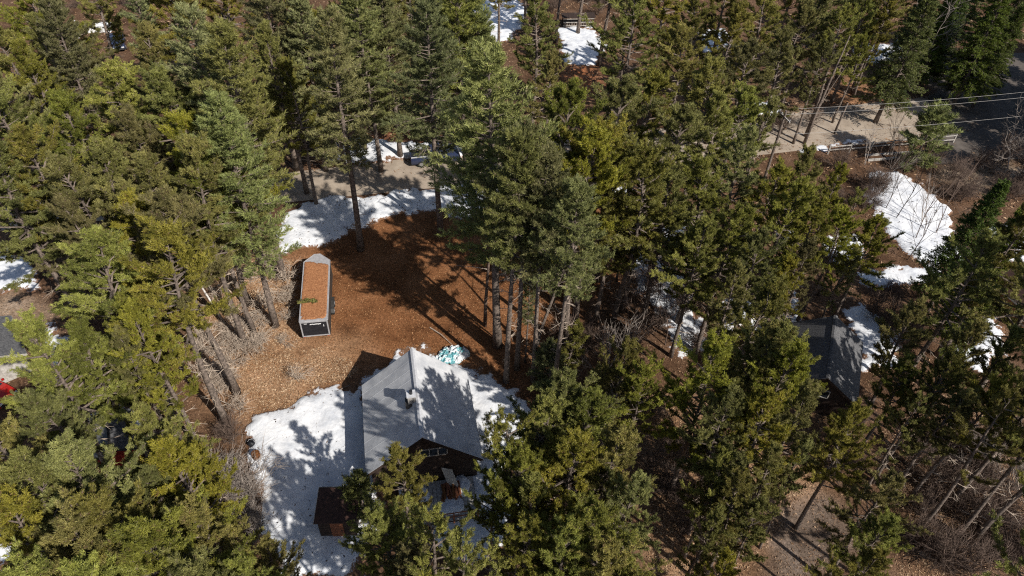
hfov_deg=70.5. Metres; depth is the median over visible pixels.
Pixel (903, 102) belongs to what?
power line
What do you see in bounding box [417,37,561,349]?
white pine
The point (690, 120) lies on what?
pitch pine
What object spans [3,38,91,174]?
pitch pine
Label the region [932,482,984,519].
bare bush
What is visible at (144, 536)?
pitch pine
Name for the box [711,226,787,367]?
pitch pine
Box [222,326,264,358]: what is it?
bare bush
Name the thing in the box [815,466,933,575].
pitch pine
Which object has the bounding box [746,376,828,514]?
pitch pine
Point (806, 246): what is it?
pitch pine
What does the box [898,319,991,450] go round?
pitch pine
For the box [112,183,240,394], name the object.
pitch pine
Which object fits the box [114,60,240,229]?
pitch pine
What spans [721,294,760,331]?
snow patch
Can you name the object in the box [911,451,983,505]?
bare bush
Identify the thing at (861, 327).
snow patch
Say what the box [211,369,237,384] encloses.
bare bush
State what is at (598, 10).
bare bush
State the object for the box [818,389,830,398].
window
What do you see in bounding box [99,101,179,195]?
pitch pine
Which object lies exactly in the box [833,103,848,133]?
broken snag
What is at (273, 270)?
bare bush
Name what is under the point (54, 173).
pitch pine
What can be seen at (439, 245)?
needle litter
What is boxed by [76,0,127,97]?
pitch pine
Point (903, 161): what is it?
bare sapling
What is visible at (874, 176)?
bare bush
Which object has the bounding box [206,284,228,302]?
bare bush
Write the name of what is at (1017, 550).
bare bush
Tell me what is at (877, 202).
bare bush
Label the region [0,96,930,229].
road
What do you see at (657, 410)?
bare bush
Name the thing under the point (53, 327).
snow patch
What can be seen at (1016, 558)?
bare bush
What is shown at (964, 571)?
bare bush
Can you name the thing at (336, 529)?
door
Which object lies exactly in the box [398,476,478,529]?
deck
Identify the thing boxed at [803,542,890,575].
pitch pine
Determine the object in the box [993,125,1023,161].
bare bush
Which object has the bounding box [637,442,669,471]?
bare bush
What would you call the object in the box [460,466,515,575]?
pitch pine
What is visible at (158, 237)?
pitch pine
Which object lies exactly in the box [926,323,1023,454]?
pitch pine
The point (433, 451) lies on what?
window
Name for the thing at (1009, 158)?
bare tree
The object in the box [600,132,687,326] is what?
pitch pine
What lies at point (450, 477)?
leaning board
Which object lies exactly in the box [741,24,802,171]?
pitch pine
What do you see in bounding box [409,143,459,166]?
pickup truck
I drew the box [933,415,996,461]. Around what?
bare bush
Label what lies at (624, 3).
pitch pine
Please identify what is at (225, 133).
white pine
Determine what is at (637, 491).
pitch pine
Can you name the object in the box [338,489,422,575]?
pitch pine
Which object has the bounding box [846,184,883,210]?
bare bush
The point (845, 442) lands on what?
pitch pine
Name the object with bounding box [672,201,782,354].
pitch pine
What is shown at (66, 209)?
pitch pine
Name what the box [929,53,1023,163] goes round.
side street
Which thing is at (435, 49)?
pitch pine
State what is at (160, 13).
pitch pine
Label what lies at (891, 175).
bare bush
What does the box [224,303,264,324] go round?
bare bush
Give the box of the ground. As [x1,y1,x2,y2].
[0,0,1023,575]
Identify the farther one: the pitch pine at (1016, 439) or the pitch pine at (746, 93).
the pitch pine at (746, 93)
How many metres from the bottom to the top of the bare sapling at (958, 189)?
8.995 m
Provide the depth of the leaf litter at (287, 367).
57.31 m
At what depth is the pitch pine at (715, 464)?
39.71 m
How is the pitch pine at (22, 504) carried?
on the ground
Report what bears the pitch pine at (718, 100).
on the ground
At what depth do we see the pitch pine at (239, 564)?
32.11 m
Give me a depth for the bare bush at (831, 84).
92.25 m
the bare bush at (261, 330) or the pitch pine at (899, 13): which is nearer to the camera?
the bare bush at (261, 330)
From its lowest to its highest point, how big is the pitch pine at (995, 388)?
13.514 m
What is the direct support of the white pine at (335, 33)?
on the ground
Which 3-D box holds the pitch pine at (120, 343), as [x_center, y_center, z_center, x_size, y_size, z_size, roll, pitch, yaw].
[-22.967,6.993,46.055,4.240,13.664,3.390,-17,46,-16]
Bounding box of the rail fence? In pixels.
[827,134,957,153]
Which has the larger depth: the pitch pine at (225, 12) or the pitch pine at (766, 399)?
the pitch pine at (225, 12)
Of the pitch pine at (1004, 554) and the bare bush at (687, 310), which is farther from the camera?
the bare bush at (687, 310)
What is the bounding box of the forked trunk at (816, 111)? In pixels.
[803,36,849,143]
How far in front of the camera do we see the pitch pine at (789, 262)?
50.86 m
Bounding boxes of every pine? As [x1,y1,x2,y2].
[0,0,98,143]
[0,26,66,136]
[0,71,71,187]
[0,74,71,257]
[0,138,89,327]
[0,172,89,316]
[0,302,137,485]
[0,410,98,535]
[0,444,120,544]
[0,481,78,575]
[0,536,100,575]
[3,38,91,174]
[3,119,104,276]
[9,386,116,481]
[13,427,174,554]
[21,0,115,130]
[23,12,92,150]
[28,316,157,457]
[28,484,155,575]
[32,190,140,298]
[33,0,112,133]
[37,83,133,230]
[40,145,134,250]
[43,56,173,180]
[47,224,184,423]
[56,549,158,575]
[60,476,242,574]
[69,187,224,381]
[75,134,165,284]
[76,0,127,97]
[85,287,200,440]
[92,150,229,339]
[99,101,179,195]
[103,483,255,575]
[104,296,203,442]
[104,320,177,442]
[107,213,247,426]
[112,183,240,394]
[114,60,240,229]
[118,0,175,66]
[119,464,215,535]
[123,400,220,524]
[124,0,222,103]
[127,20,178,124]
[140,433,244,555]
[143,484,276,575]
[156,108,291,306]
[158,544,244,575]
[161,126,273,345]
[162,0,260,203]
[165,75,207,135]
[175,151,264,332]
[181,84,301,328]
[184,14,300,279]
[184,436,242,538]
[187,0,269,78]
[221,545,286,575]
[231,74,273,211]
[235,0,316,170]
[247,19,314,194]
[252,530,311,575]
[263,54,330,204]
[275,0,322,131]
[277,0,349,171]
[296,3,381,251]
[302,9,351,166]
[330,2,380,148]
[332,0,397,172]
[336,468,380,522]
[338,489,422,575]
[353,0,417,156]
[361,0,414,120]
[371,440,437,546]
[376,0,482,236]
[380,537,452,575]
[385,491,483,575]
[388,0,451,112]
[401,0,456,141]
[403,526,510,575]
[413,1,456,140]
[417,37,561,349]
[417,568,431,575]
[434,0,487,164]
[450,0,513,158]
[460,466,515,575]
[470,116,562,370]
[472,124,574,384]
[473,404,551,558]
[473,438,551,575]
[474,20,506,144]
[480,506,556,575]
[489,0,514,42]
[496,471,557,568]
[501,136,583,382]
[501,384,587,503]
[504,418,623,563]
[506,367,622,519]
[508,0,573,122]
[518,0,528,34]
[518,256,536,362]
[523,48,586,171]
[526,173,616,389]
[526,336,569,389]
[526,489,651,575]
[528,513,592,575]
[537,75,610,301]
[537,377,625,525]
[542,532,672,575]
[554,0,568,43]
[554,115,635,346]
[554,319,589,370]
[556,110,640,321]
[560,131,583,283]
[565,413,657,550]
[567,73,665,282]
[568,170,651,323]
[576,0,588,33]
[577,0,671,112]
[579,465,661,573]
[586,335,657,453]
[587,362,624,406]
[591,0,627,66]
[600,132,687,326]
[609,0,636,85]
[609,229,636,281]
[610,358,671,471]
[611,62,693,207]
[611,164,713,322]
[616,157,678,313]
[623,0,690,103]
[626,101,717,275]
[635,20,711,161]
[645,0,734,134]
[645,328,753,497]
[650,213,742,357]
[663,151,761,323]
[664,51,741,204]
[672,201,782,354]
[674,382,756,534]
[675,503,733,575]
[677,89,743,252]
[679,442,743,558]
[685,0,745,104]
[685,464,771,575]
[690,0,775,143]
[690,122,774,279]
[690,545,741,575]
[694,258,754,390]
[696,448,757,564]
[701,36,780,182]
[709,313,823,463]
[709,318,790,457]
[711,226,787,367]
[713,80,767,210]
[713,268,791,376]
[713,495,782,568]
[716,336,826,448]
[718,385,801,526]
[722,175,826,325]
[729,155,806,294]
[732,0,792,101]
[736,440,789,544]
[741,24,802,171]
[741,92,780,174]
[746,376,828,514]
[749,251,806,328]
[757,0,843,124]
[758,436,814,548]
[763,0,802,63]
[766,0,825,131]
[767,142,830,267]
[775,195,834,319]
[777,235,824,320]
[792,33,836,143]
[794,397,884,530]
[796,200,862,321]
[798,0,863,87]
[800,160,849,264]
[802,2,865,136]
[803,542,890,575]
[814,248,864,317]
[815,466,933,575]
[817,186,873,295]
[817,506,914,575]
[830,0,878,102]
[831,32,875,122]
[831,212,904,315]
[832,0,888,82]
[849,0,925,93]
[852,0,898,97]
[854,348,926,453]
[859,390,937,499]
[860,295,933,423]
[871,344,976,483]
[872,0,913,54]
[890,380,982,501]
[898,227,1009,386]
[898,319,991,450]
[899,98,962,172]
[906,373,1023,503]
[920,382,1023,524]
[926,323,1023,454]
[932,202,1023,367]
[944,345,1023,508]
[956,385,1023,539]
[957,254,1023,386]
[966,426,1023,545]
[972,485,1023,575]
[980,340,1023,478]
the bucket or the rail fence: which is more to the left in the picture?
the bucket
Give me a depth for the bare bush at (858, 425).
53.09 m
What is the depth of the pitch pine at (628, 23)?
75.34 m
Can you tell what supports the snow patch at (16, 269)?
on the ground
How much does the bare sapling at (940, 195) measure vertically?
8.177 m
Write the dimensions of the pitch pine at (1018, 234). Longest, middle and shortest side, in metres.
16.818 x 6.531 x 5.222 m
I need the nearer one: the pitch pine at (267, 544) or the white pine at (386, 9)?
the pitch pine at (267, 544)
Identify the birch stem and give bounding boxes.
[202,288,223,322]
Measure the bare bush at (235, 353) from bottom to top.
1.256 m
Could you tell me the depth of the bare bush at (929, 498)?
48.53 m
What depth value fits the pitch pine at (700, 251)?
51.42 m
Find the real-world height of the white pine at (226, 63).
23.687 m
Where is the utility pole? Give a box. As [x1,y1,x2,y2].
[759,110,789,192]
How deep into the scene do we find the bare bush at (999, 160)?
79.88 m
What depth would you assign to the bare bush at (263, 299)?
60.77 m
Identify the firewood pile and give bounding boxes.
[441,480,461,501]
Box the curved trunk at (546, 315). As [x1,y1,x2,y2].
[537,243,581,349]
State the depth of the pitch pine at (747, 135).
55.79 m
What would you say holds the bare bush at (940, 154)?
on the ground
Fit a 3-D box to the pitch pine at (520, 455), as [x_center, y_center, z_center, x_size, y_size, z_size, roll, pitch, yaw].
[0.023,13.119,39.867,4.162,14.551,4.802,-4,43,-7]
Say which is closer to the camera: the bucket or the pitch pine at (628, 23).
the bucket
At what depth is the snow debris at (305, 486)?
48.84 m
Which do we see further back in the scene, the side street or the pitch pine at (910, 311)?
the side street
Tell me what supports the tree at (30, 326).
on the ground
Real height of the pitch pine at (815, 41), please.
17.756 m
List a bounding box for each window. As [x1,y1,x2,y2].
[419,447,447,456]
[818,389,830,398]
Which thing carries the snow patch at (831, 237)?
on the ground
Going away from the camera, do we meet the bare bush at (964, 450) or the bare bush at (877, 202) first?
the bare bush at (964, 450)
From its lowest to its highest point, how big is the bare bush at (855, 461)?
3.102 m
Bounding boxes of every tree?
[572,310,650,377]
[617,259,668,346]
[649,265,692,344]
[851,0,941,123]
[883,42,918,106]
[889,0,941,57]
[905,178,1011,311]
[910,0,958,87]
[912,0,973,62]
[915,206,1021,357]
[919,0,968,84]
[919,0,970,81]
[936,0,1012,108]
[937,13,993,100]
[956,0,987,47]
[962,4,1023,107]
[971,0,1023,68]
[994,98,1023,176]
[1001,269,1023,327]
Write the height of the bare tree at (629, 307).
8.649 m
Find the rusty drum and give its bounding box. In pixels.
[251,449,259,459]
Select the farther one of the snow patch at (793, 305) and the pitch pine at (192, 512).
the snow patch at (793, 305)
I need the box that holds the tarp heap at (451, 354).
[435,345,469,363]
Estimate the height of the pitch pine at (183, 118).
18.804 m
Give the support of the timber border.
on the ground
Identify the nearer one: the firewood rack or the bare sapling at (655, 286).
the bare sapling at (655, 286)
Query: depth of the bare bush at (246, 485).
47.16 m
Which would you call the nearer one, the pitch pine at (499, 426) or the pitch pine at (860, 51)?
the pitch pine at (499, 426)
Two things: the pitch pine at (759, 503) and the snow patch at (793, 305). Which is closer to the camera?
the pitch pine at (759, 503)
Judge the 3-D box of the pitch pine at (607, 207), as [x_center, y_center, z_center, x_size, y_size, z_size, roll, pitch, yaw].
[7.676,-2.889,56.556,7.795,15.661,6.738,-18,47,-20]
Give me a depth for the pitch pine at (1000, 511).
44.66 m
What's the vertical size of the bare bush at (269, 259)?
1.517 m
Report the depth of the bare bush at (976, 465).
50.54 m
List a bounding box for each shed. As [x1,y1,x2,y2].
[0,315,32,382]
[88,408,141,474]
[313,486,359,535]
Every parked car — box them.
[0,378,17,408]
[109,33,126,49]
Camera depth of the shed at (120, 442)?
48.89 m
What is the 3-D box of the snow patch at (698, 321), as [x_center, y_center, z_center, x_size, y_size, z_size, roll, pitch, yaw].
[14.818,4.059,60.917,4.400,0.464,5.500,2,43,0]
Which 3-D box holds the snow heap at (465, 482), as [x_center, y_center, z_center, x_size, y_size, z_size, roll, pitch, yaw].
[-3.430,13.351,49.080,1.274,0.335,1.990,2,43,0]
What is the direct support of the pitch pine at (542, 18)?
on the ground
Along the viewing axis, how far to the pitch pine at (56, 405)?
37.90 m
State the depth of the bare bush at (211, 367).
55.71 m
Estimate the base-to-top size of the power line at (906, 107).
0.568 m
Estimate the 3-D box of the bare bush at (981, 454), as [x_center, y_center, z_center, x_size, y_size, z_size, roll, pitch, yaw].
[32.881,11.838,51.088,5.600,4.422,4.294,-14,45,-17]
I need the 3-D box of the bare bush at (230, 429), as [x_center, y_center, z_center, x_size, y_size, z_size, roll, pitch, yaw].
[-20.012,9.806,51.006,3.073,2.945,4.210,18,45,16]
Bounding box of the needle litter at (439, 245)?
[213,209,608,423]
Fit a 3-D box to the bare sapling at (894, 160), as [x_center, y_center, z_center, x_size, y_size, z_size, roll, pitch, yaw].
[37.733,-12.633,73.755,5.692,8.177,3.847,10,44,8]
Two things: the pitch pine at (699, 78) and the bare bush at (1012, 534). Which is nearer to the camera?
the bare bush at (1012, 534)
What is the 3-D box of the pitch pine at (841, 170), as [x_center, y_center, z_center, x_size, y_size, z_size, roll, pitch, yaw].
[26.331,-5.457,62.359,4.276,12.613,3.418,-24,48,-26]
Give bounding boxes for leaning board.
[441,467,458,486]
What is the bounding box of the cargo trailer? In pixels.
[297,254,334,337]
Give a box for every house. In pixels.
[362,348,482,488]
[787,315,862,417]
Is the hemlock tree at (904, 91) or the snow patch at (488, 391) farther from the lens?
the hemlock tree at (904, 91)
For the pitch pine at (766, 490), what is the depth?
40.41 m
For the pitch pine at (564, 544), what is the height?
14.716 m
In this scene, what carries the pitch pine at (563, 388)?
on the ground
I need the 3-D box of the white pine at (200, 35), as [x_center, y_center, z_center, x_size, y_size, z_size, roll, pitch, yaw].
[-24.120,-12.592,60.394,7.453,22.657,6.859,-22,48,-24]
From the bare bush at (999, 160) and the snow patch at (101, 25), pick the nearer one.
the bare bush at (999, 160)
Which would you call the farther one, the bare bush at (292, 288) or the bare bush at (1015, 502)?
the bare bush at (292, 288)
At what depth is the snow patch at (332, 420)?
50.42 m
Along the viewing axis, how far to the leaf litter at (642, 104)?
89.86 m
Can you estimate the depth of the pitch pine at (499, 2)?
91.29 m
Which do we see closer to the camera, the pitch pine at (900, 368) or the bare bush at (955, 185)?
the pitch pine at (900, 368)
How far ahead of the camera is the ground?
61.71 m
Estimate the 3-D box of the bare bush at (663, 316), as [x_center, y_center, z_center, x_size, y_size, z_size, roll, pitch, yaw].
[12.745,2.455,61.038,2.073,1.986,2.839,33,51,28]
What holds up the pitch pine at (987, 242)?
on the ground
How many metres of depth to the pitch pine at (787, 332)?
42.50 m
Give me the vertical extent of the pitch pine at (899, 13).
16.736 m
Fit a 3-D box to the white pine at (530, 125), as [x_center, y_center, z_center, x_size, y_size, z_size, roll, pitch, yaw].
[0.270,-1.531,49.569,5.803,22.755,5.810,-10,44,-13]
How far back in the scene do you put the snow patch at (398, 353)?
57.29 m
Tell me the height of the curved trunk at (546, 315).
12.015 m
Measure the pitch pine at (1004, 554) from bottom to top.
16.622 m
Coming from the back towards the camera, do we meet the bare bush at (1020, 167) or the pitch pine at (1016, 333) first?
the bare bush at (1020, 167)
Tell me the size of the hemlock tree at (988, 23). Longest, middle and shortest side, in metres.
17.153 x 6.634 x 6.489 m
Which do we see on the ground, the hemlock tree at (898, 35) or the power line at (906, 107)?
the hemlock tree at (898, 35)
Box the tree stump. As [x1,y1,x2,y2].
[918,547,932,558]
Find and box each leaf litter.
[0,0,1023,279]
[0,279,248,565]
[210,259,357,422]
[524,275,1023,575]
[638,393,843,575]
[882,395,1023,575]
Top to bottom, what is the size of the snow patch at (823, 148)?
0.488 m
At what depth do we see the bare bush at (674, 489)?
48.71 m
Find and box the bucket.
[247,439,254,446]
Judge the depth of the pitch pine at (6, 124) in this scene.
56.40 m
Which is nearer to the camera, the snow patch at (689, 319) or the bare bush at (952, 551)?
the bare bush at (952, 551)
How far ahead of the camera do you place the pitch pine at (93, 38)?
71.44 m
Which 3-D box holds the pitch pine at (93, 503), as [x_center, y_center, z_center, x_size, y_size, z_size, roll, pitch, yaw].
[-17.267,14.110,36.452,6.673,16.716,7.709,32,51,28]
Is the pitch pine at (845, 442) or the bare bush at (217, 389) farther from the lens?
the bare bush at (217, 389)
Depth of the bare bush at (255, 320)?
59.78 m
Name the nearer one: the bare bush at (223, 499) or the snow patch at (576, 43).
the bare bush at (223, 499)
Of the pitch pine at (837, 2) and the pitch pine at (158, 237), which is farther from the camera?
the pitch pine at (837, 2)
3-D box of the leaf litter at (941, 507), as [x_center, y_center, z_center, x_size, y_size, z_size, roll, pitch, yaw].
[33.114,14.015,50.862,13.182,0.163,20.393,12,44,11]
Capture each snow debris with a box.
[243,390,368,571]
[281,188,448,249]
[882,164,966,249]
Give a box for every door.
[112,453,125,471]
[330,524,344,535]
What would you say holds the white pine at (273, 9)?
on the ground
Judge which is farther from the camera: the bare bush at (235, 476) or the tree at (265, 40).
the tree at (265, 40)
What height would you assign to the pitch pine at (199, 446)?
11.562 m
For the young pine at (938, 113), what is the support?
on the ground
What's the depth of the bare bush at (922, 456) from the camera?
50.66 m
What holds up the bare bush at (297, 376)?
on the ground
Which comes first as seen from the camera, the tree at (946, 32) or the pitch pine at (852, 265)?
the pitch pine at (852, 265)
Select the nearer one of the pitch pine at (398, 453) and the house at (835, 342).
the pitch pine at (398, 453)
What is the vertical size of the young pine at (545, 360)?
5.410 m
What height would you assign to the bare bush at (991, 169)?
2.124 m
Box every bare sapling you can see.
[636,257,681,312]
[862,123,925,190]
[863,123,879,162]
[884,142,952,217]
[886,107,907,154]
[886,119,912,161]
[886,145,921,207]
[889,142,920,172]
[905,190,959,259]
[915,166,969,237]
[915,170,949,219]
[935,150,1006,232]
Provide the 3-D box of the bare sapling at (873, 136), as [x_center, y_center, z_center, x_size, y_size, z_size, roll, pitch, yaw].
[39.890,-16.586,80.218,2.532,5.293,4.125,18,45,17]
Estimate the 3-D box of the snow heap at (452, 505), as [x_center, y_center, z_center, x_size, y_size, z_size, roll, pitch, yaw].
[-4.060,14.363,48.024,1.911,0.243,1.557,2,43,0]
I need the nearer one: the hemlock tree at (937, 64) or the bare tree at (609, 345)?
the bare tree at (609, 345)
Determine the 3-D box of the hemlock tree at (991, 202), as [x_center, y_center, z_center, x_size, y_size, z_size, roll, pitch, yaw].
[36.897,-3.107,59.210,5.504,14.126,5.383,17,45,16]
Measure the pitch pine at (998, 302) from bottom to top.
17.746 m
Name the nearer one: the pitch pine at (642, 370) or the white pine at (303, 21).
the pitch pine at (642, 370)
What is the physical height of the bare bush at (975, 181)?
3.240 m
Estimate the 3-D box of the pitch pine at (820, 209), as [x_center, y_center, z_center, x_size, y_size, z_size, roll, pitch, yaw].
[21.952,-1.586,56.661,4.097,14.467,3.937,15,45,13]
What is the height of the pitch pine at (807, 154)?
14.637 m
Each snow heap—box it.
[397,485,430,503]
[439,496,464,514]
[456,475,470,497]
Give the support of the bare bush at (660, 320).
on the ground
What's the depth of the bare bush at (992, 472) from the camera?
49.35 m
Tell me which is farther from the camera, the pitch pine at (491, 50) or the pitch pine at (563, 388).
the pitch pine at (491, 50)
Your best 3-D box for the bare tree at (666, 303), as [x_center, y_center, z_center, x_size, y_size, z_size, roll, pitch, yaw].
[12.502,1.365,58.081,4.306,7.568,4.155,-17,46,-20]
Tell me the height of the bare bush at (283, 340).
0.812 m
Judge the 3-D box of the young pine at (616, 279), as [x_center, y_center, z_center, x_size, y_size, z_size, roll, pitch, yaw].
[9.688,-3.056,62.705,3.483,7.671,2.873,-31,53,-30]
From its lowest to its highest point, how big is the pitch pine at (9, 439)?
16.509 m
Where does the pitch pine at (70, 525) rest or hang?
on the ground
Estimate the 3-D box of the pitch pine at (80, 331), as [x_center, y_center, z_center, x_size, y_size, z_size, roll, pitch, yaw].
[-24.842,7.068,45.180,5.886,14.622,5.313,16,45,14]
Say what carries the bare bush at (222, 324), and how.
on the ground
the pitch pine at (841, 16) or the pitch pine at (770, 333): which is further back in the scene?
the pitch pine at (841, 16)
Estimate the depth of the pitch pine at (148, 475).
35.76 m
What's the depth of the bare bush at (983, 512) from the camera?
47.31 m
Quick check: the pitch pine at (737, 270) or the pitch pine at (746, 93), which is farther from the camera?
the pitch pine at (746, 93)
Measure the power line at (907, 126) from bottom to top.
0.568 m
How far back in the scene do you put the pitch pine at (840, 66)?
90.83 m
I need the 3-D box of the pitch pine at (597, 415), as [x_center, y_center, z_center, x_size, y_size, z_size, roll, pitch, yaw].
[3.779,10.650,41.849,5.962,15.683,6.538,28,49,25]
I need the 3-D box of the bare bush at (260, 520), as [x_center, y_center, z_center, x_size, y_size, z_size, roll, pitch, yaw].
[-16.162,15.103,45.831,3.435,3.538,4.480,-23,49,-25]
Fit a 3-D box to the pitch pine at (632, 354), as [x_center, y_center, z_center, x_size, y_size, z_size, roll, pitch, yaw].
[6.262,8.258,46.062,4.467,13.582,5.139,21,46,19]
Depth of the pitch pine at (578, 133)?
53.41 m
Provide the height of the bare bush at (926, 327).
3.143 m
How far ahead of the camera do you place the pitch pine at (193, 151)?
48.16 m
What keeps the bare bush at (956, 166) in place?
on the ground
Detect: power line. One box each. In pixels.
[780,92,1021,109]
[785,116,1018,134]
[786,97,1023,114]
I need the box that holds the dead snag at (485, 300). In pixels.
[455,247,489,326]
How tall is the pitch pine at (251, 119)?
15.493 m
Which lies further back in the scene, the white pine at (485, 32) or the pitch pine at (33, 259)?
the white pine at (485, 32)
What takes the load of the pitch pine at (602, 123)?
on the ground
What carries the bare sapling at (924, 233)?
on the ground
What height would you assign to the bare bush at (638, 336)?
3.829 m
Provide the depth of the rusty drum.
50.37 m
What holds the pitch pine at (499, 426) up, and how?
on the ground
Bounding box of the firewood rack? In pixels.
[561,12,595,27]
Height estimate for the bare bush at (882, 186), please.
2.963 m
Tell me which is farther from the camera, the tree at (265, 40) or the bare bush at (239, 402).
the tree at (265, 40)
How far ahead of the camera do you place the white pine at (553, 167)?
43.97 m
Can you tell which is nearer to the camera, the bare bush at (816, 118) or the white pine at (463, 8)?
the white pine at (463, 8)
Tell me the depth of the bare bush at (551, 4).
108.52 m
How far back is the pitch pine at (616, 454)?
36.48 m
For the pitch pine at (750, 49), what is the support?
on the ground
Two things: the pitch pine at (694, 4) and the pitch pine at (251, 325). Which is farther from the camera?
the pitch pine at (694, 4)
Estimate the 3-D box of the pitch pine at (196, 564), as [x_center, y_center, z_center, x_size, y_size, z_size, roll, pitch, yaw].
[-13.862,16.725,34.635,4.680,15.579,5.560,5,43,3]
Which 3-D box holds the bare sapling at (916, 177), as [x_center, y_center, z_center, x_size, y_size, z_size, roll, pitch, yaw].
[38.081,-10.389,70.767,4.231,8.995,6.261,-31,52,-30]
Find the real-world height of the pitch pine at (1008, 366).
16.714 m
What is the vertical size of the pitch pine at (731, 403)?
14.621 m
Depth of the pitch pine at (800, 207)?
53.13 m
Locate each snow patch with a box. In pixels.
[0,247,43,294]
[0,545,10,569]
[30,321,70,357]
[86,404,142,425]
[97,22,111,32]
[242,383,387,575]
[273,185,502,254]
[322,139,462,166]
[357,344,416,391]
[417,342,552,566]
[473,0,527,44]
[558,26,606,66]
[620,254,696,332]
[662,227,685,245]
[665,315,707,358]
[697,28,730,52]
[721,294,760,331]
[782,285,803,323]
[797,138,866,152]
[819,233,864,262]
[840,302,902,372]
[852,40,900,65]
[857,264,940,289]
[861,170,957,265]
[954,314,1008,372]
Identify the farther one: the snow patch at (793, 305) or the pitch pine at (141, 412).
the snow patch at (793, 305)
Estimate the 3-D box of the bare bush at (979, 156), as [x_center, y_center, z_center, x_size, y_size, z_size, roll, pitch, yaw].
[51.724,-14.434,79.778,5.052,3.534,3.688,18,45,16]
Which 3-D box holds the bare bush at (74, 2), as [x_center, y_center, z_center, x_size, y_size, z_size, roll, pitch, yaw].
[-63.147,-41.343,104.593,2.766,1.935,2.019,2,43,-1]
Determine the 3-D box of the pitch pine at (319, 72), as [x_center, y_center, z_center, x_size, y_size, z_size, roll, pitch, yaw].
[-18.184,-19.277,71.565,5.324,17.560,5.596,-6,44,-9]
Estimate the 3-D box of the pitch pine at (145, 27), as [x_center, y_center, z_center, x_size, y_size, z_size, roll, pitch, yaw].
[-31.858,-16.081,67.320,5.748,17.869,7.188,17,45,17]
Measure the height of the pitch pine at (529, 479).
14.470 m
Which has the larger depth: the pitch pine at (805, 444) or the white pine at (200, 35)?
the white pine at (200, 35)
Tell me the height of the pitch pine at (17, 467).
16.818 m
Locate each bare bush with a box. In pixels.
[66,0,80,7]
[176,445,254,500]
[180,320,220,348]
[187,358,224,385]
[191,354,224,379]
[195,333,213,356]
[196,334,228,360]
[198,350,225,382]
[198,404,249,448]
[203,371,244,396]
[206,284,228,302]
[206,361,222,390]
[208,430,292,502]
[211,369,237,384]
[214,315,233,336]
[214,387,254,417]
[214,481,257,519]
[215,315,246,344]
[215,345,250,366]
[215,362,241,394]
[216,324,229,341]
[218,318,252,354]
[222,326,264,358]
[223,448,291,517]
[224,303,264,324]
[227,265,259,281]
[228,336,255,363]
[233,490,281,548]
[238,287,278,318]
[240,313,259,335]
[245,324,276,347]
[247,312,270,327]
[248,332,269,355]
[250,322,267,340]
[253,250,283,270]
[263,256,285,282]
[268,259,303,285]
[270,289,299,307]
[273,332,295,349]
[274,280,300,300]
[278,304,299,321]
[286,363,315,381]
[297,133,315,150]
[542,0,560,12]
[549,304,591,356]
[569,310,611,353]
[586,0,605,14]
[616,308,671,350]
[622,267,644,282]
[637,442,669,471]
[638,260,664,290]
[639,270,662,298]
[639,460,685,502]
[643,391,669,420]
[645,419,690,458]
[647,307,672,328]
[650,452,687,512]
[652,307,676,328]
[663,285,693,306]
[667,505,707,547]
[671,441,704,463]
[673,297,704,317]
[674,325,708,352]
[679,494,706,530]
[774,110,798,135]
[795,107,824,128]
[817,78,841,93]
[817,412,857,468]
[819,184,849,203]
[821,143,862,168]
[821,457,843,486]
[832,435,878,475]
[844,190,857,201]
[845,413,872,437]
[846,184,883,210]
[852,164,896,187]
[856,174,900,195]
[859,284,896,319]
[866,167,899,184]
[871,195,888,209]
[878,276,904,299]
[882,293,902,326]
[885,312,908,339]
[889,424,943,474]
[892,322,924,349]
[900,280,927,302]
[900,302,937,328]
[901,501,961,573]
[905,479,943,527]
[905,503,944,548]
[908,515,981,575]
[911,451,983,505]
[917,520,981,575]
[918,83,939,98]
[923,142,959,164]
[931,456,1006,513]
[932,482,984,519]
[933,155,974,180]
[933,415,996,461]
[940,528,1017,575]
[942,181,988,201]
[943,537,980,575]
[945,177,974,198]
[947,422,1015,475]
[948,169,988,195]
[948,438,984,464]
[957,451,1001,474]
[959,164,975,179]
[961,145,1007,170]
[961,481,1023,542]
[963,450,1021,501]
[967,512,1023,564]
[971,493,1022,526]
[972,483,1023,522]
[982,159,1010,176]
[983,148,1021,169]
[986,170,1016,183]
[990,531,1023,575]
[992,176,1023,202]
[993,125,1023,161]
[995,455,1023,494]
[995,508,1023,566]
[1011,160,1023,174]
[1011,167,1023,194]
[1013,168,1023,188]
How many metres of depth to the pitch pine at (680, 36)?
69.11 m
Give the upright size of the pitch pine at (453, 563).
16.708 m
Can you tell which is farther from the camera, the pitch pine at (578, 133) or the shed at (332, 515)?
the pitch pine at (578, 133)
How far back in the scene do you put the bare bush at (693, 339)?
58.88 m
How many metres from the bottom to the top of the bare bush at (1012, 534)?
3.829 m
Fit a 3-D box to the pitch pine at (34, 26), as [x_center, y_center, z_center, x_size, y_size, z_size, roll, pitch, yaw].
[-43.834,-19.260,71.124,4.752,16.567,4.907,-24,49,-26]
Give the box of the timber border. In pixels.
[864,151,909,160]
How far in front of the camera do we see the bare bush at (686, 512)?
47.79 m
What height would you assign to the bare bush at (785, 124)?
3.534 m
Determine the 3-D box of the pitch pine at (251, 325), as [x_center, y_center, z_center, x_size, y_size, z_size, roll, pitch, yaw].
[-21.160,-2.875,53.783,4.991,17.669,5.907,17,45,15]
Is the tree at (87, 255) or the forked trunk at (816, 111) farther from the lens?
the forked trunk at (816, 111)
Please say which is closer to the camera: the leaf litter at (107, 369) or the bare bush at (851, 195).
the leaf litter at (107, 369)
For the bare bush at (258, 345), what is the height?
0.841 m

